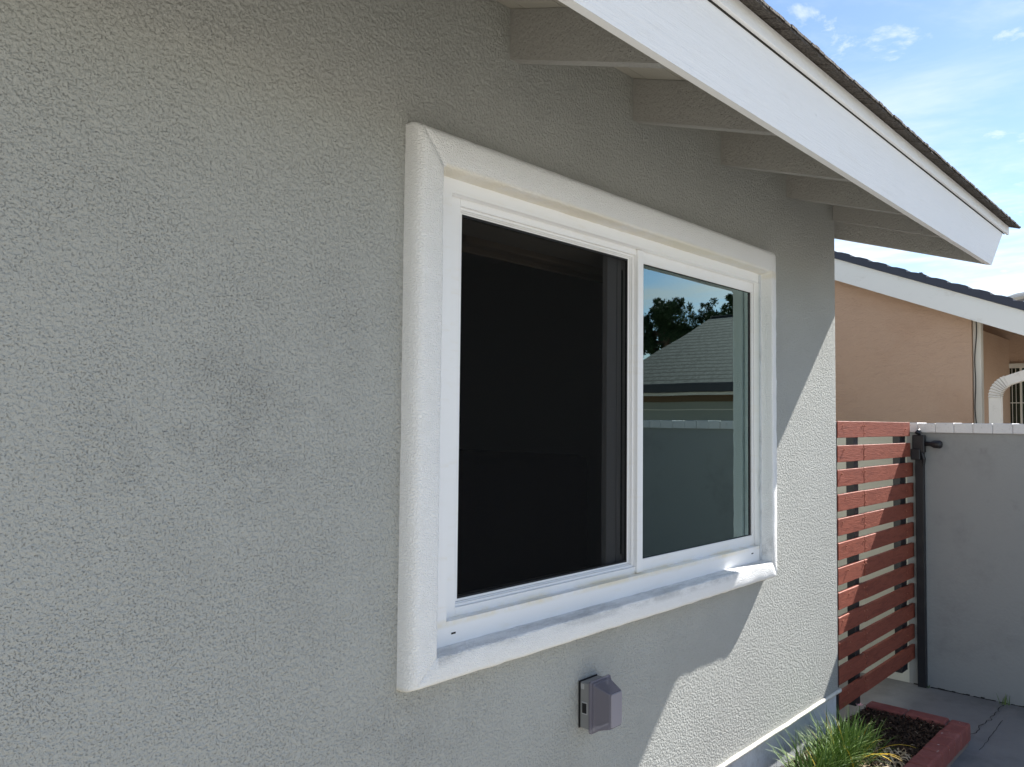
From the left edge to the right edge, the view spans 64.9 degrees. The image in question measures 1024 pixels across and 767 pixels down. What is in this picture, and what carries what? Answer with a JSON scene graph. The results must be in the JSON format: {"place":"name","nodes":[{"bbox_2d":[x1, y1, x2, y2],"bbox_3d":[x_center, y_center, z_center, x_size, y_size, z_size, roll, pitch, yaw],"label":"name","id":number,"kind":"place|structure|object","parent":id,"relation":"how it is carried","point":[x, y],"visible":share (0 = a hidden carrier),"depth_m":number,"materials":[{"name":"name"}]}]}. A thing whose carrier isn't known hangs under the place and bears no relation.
{"place":"outdoors","nodes":[
{"label":"outdoors","id":0,"kind":"place"},
{"bbox_2d":[764,0,1023,295],"label":"sky","id":1,"kind":"structure","parent":0,"point":[952,71],"materials":[{"name":"blue"}]},
{"bbox_2d":[834,251,1023,423],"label":"beige house","id":2,"kind":"structure","parent":0,"point":[915,347],"depth_m":6.46,"materials":[{"name":"paint"}]},
{"bbox_2d":[1009,363,1023,423],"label":"window","id":3,"kind":"structure","parent":2,"relation":"in","point":[1016,390],"depth_m":7.08,"materials":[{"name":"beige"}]},
{"bbox_2d":[836,672,1023,766],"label":"patio","id":4,"kind":"structure","parent":0,"point":[1003,746],"depth_m":4.35,"materials":[{"name":"concrete"}]},
{"bbox_2d":[866,701,970,766],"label":"brick planter","id":5,"kind":"object","parent":4,"relation":"on","point":[947,745],"visible":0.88,"depth_m":3.78,"materials":[{"name":"brown brick"}]},
{"bbox_2d":[780,704,943,766],"bbox_3d":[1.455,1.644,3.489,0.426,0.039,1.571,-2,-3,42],"label":"mulch","id":6,"kind":"object","parent":5,"relation":"in","point":[912,742],"visible":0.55,"depth_m":3.84,"materials":[{"name":"brown wood"}]},
{"bbox_2d":[765,703,908,766],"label":"liriope plant","id":7,"kind":"object","parent":6,"relation":"on","point":[849,749],"visible":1,"depth_m":3.38,"materials":[{"name":"green plant"}]},
{"bbox_2d":[858,741,911,766],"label":"leaf litter","id":8,"kind":"object","parent":6,"relation":"on","point":[895,762],"visible":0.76,"depth_m":3.51,"materials":[{"name":"plant"}]},
{"bbox_2d":[972,705,1003,749],"bbox_3d":[2.484,1.774,4.184,0.088,0.001,0.811,-2,-3,42],"label":"pavement crack","id":9,"kind":"object","parent":4,"relation":"on","point":[985,723],"visible":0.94,"depth_m":4.18,"materials":[{"name":"grey concrete"}]},
{"bbox_2d":[997,695,1009,704],"bbox_3d":[2.745,1.765,4.496,0.069,0.069,0.078,-1,-3,27],"label":"weed","id":10,"kind":"object","parent":4,"relation":"on","point":[1005,698],"visible":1,"depth_m":4.50,"materials":[{"name":"plant"}]},
{"bbox_2d":[1007,292,1023,300],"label":"tile roofed house","id":11,"kind":"structure","parent":0,"point":[1018,296],"depth_m":15.96,"materials":[{"name":"grey"}]},
{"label":"ground","id":12,"kind":"structure","parent":0,"visible":0},
{"bbox_2d":[0,0,1020,766],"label":"grey house","id":13,"kind":"structure","parent":12,"relation":"on","point":[416,382],"depth_m":1.93,"materials":[{"name":"paint"}]},
{"bbox_2d":[437,176,761,647],"bbox_3d":[0.383,0.099,2.699,0.093,1.268,1.925,-2,-3,42],"label":"window","id":14,"kind":"structure","parent":13,"relation":"in","point":[601,401],"depth_m":2.53,"materials":[{"name":"white plastic"}]},
{"bbox_2d":[578,674,621,734],"bbox_3d":[0.268,0.961,2.408,0.104,0.154,0.102,-2,-3,42],"label":"outlet cover","id":15,"kind":"object","parent":13,"relation":"attached to","point":[600,703],"visible":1,"depth_m":2.38,"materials":[{"name":"grey plastic"}]},
{"bbox_2d":[836,421,942,721],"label":"wooden gate","id":16,"kind":"structure","parent":13,"relation":"attached to","point":[851,453],"depth_m":4.42,"materials":[{"name":"red wood"}]},
{"bbox_2d":[837,423,1023,706],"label":"garden wall","id":17,"kind":"structure","parent":12,"relation":"on","point":[974,488],"depth_m":4.68,"materials":[{"name":"grey"}]}
]}

